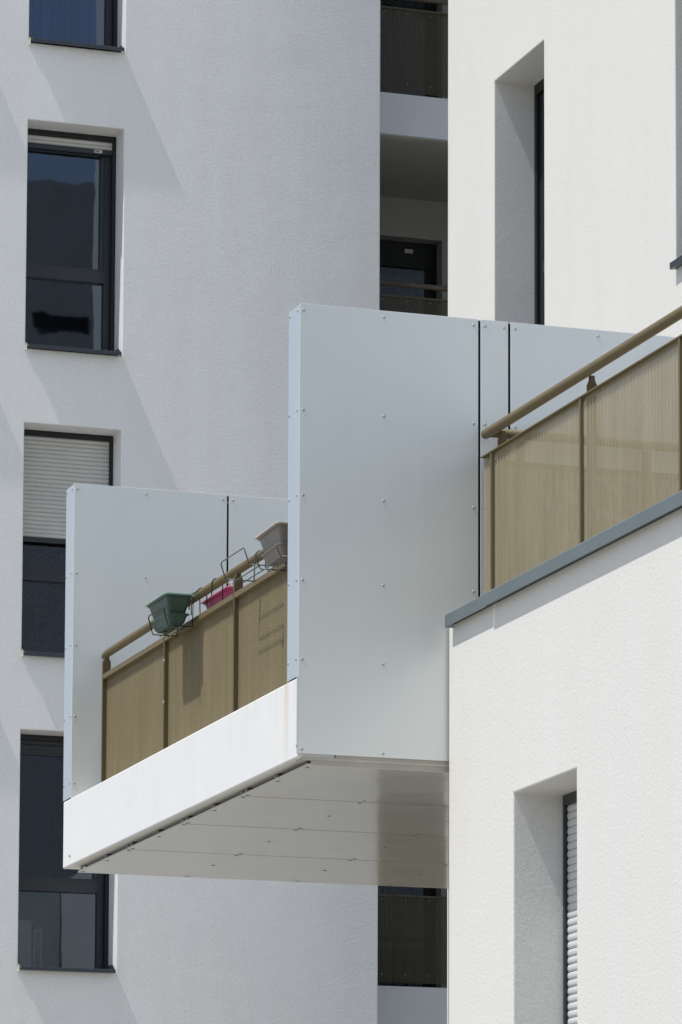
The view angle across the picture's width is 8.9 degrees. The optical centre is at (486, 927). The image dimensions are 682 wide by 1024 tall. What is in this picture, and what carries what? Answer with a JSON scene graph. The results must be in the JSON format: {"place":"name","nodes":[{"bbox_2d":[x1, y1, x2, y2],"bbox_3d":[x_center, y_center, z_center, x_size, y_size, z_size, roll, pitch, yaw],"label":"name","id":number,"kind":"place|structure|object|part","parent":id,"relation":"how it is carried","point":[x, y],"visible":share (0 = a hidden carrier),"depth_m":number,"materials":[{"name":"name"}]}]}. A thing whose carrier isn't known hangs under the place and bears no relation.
{"place":"outdoors","nodes":[
{"label":"outdoors","id":0,"kind":"place"},
{"bbox_2d":[0,0,447,1023],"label":"apartment building","id":1,"kind":"structure","parent":0,"point":[200,200],"depth_m":40.01,"materials":[{"name":"paint"}]},
{"bbox_2d":[18,920,32,965],"bbox_3d":[-4.301,0.196,39.590,0.335,0.500,0.375,2,-7,-20],"label":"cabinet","id":2,"kind":"object","parent":1,"relation":"in","point":[24,942],"visible":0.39,"depth_m":39.45,"materials":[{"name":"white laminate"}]},
{"bbox_3d":[-4.242,0.177,39.421,0.270,0.420,0.014,2,-7,-20],"label":"door","id":3,"kind":"part","parent":2,"relation":"part of","materials":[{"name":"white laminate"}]},
{"bbox_2d":[31,929,41,966],"bbox_3d":[-4.101,0.243,39.660,0.072,0.422,0.350,2,-7,-20],"label":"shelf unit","id":4,"kind":"object","parent":1,"relation":"in","point":[36,941],"visible":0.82,"depth_m":39.54,"materials":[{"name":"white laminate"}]},
{"bbox_2d":[21,542,65,652],"bbox_3d":[-3.881,-3.438,39.810,0.895,2.060,0.018,2,-7,-20],"label":"window pane","id":5,"kind":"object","parent":1,"relation":"hanging from","point":[43,616],"visible":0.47,"depth_m":39.71,"materials":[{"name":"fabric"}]},
{"bbox_2d":[17,734,115,972],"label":"window","id":6,"kind":"structure","parent":1,"relation":"in","point":[70,908],"depth_m":41.64,"materials":[{"name":"black glass"}]},
{"bbox_2d":[29,0,104,44],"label":"window pane","id":7,"kind":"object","parent":1,"relation":"hanging from","point":[79,21],"depth_m":40.38,"materials":[{"name":"blue glass"}]},
{"bbox_2d":[21,429,112,656],"bbox_3d":[-3.777,-3.436,39.513,0.899,2.130,0.466,2,-7,-20],"label":"window","id":8,"kind":"structure","parent":1,"relation":"in","point":[53,461],"depth_m":39.66,"materials":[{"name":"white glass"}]},
{"bbox_2d":[25,128,121,355],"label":"window","id":9,"kind":"structure","parent":1,"relation":"in","point":[71,177],"depth_m":41.71,"materials":[{"name":"black glass"}]},
{"bbox_2d":[29,0,124,52],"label":"window","id":10,"kind":"structure","parent":1,"relation":"in","point":[111,6],"depth_m":40.31,"materials":[{"name":"black metal"}]},
{"bbox_2d":[378,886,435,987],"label":"balcony door","id":11,"kind":"structure","parent":1,"relation":"in","point":[394,890],"depth_m":43.42,"materials":[{"name":"black glass"}]},
{"bbox_2d":[380,239,436,314],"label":"balcony door","id":12,"kind":"structure","parent":1,"relation":"in","point":[400,261],"depth_m":44.14,"materials":[{"name":"black glass"}]},
{"bbox_2d":[380,0,436,97],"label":"balcony door","id":13,"kind":"structure","parent":1,"relation":"in","point":[392,3],"depth_m":44.45,"materials":[{"name":"black glass"}]},
{"bbox_2d":[378,894,446,984],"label":"loggia guardrail","id":14,"kind":"object","parent":1,"relation":"on","point":[410,955],"visible":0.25,"depth_m":40.99,"materials":[{"name":"brown metal"}]},
{"bbox_2d":[380,0,447,96],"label":"loggia guardrail","id":15,"kind":"object","parent":1,"relation":"on","point":[406,25],"visible":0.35,"depth_m":41.95,"materials":[{"name":"brown metal"}]},
{"bbox_2d":[380,280,447,315],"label":"loggia guardrail","id":16,"kind":"object","parent":1,"relation":"on","point":[413,286],"visible":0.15,"depth_m":41.67,"materials":[{"name":"brown metal"}]},
{"bbox_2d":[445,490,681,1023],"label":"apartment building","id":17,"kind":"structure","parent":0,"point":[565,801],"depth_m":22.50,"materials":[{"name":"white paint"}]},
{"bbox_2d":[63,679,448,888],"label":"balcony","id":18,"kind":"structure","parent":17,"relation":"attached to","point":[247,792],"depth_m":26.46,"materials":[{"name":"paint"}]},
{"bbox_2d":[63,483,287,856],"bbox_3d":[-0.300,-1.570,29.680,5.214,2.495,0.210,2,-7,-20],"label":"privacy screen","id":19,"kind":"object","parent":18,"relation":"on","point":[131,553],"visible":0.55,"depth_m":28.91,"materials":[{"name":"metal"}]},
{"bbox_2d":[101,549,288,781],"bbox_3d":[-1.708,-1.577,26.500,0.062,0.975,4.693,2,-7,-20],"label":"balcony guardrail","id":20,"kind":"object","parent":18,"relation":"on","point":[235,612],"visible":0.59,"depth_m":26.63,"materials":[{"name":"brown metal"}]},
{"bbox_2d":[148,588,206,637],"bbox_3d":[-1.884,-1.922,26.730,0.278,0.254,0.380,2,-7,-20],"label":"wire rack","id":21,"kind":"object","parent":20,"relation":"hanging from","point":[173,635],"visible":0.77,"depth_m":26.62,"materials":[{"name":"grey metal"}]},
{"bbox_2d":[145,592,194,633],"bbox_3d":[-1.930,-1.903,26.712,0.196,0.189,0.470,2,-7,-20],"label":"window box","id":22,"kind":"object","parent":21,"relation":"in","point":[174,605],"visible":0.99,"depth_m":26.55,"materials":[{"name":"green plastic"}]},
{"bbox_2d":[189,578,222,628],"bbox_3d":[-1.609,-1.955,26.572,0.267,0.223,0.530,2,-7,-20],"label":"wire rack","id":23,"kind":"object","parent":20,"relation":"hanging from","point":[211,595],"visible":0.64,"depth_m":26.32,"materials":[{"name":"grey metal"}]},
{"bbox_2d":[201,586,244,623],"bbox_3d":[-1.575,-1.935,26.582,0.170,0.159,0.590,2,-7,-20],"label":"window box","id":24,"kind":"object","parent":23,"relation":"in","point":[214,599],"visible":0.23,"depth_m":26.53,"materials":[{"name":"pink plastic"}]},
{"bbox_2d":[220,547,273,582],"bbox_3d":[-1.332,-2.123,25.215,0.276,0.196,0.510,2,-7,-20],"label":"wire rack","id":25,"kind":"object","parent":20,"relation":"hanging from","point":[254,564],"visible":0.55,"depth_m":25.28,"materials":[{"name":"grey metal"}]},
{"bbox_2d":[255,543,287,571],"bbox_3d":[-1.127,-2.158,24.684,0.251,0.246,0.430,2,-7,-20],"label":"wire rack","id":26,"kind":"object","parent":20,"relation":"hanging from","point":[277,564],"visible":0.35,"depth_m":24.73,"materials":[{"name":"grey metal"}]},
{"bbox_2d":[255,521,287,566],"bbox_3d":[-1.157,-2.146,24.666,0.188,0.185,0.440,2,-7,-20],"label":"window box","id":27,"kind":"object","parent":26,"relation":"in","point":[276,532],"visible":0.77,"depth_m":24.59,"materials":[{"name":"beige plastic"}]},
{"bbox_2d":[287,303,678,760],"bbox_3d":[1.380,-2.089,25.052,5.214,2.509,0.210,2,-7,-20],"label":"privacy screen","id":28,"kind":"object","parent":18,"relation":"on","point":[392,415],"visible":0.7,"depth_m":24.27,"materials":[{"name":"metal"}]},
{"bbox_2d":[563,790,576,1023],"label":"window","id":29,"kind":"structure","parent":17,"relation":"in","point":[570,799],"depth_m":23.17,"materials":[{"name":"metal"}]},
{"bbox_2d":[480,306,681,592],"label":"terrace guardrail","id":30,"kind":"object","parent":17,"relation":"on","point":[588,490],"visible":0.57,"depth_m":23.02,"materials":[{"name":"brown metal"}]},
{"bbox_2d":[447,0,681,1023],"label":"apartment building","id":31,"kind":"structure","parent":0,"point":[564,163],"depth_m":35.35,"materials":[{"name":"white paint"}]},
{"bbox_2d":[534,78,544,324],"bbox_3d":[0.648,-5.892,36.504,0.100,2.612,1.191,2,-7,-20],"label":"window","id":32,"kind":"structure","parent":31,"relation":"in","point":[539,283],"depth_m":37.01,"materials":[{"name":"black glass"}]},
{"bbox_2d":[670,255,681,269],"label":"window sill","id":33,"kind":"structure","parent":31,"relation":"in","point":[675,264],"depth_m":32.90,"materials":[{"name":"grey metal"}]}
]}

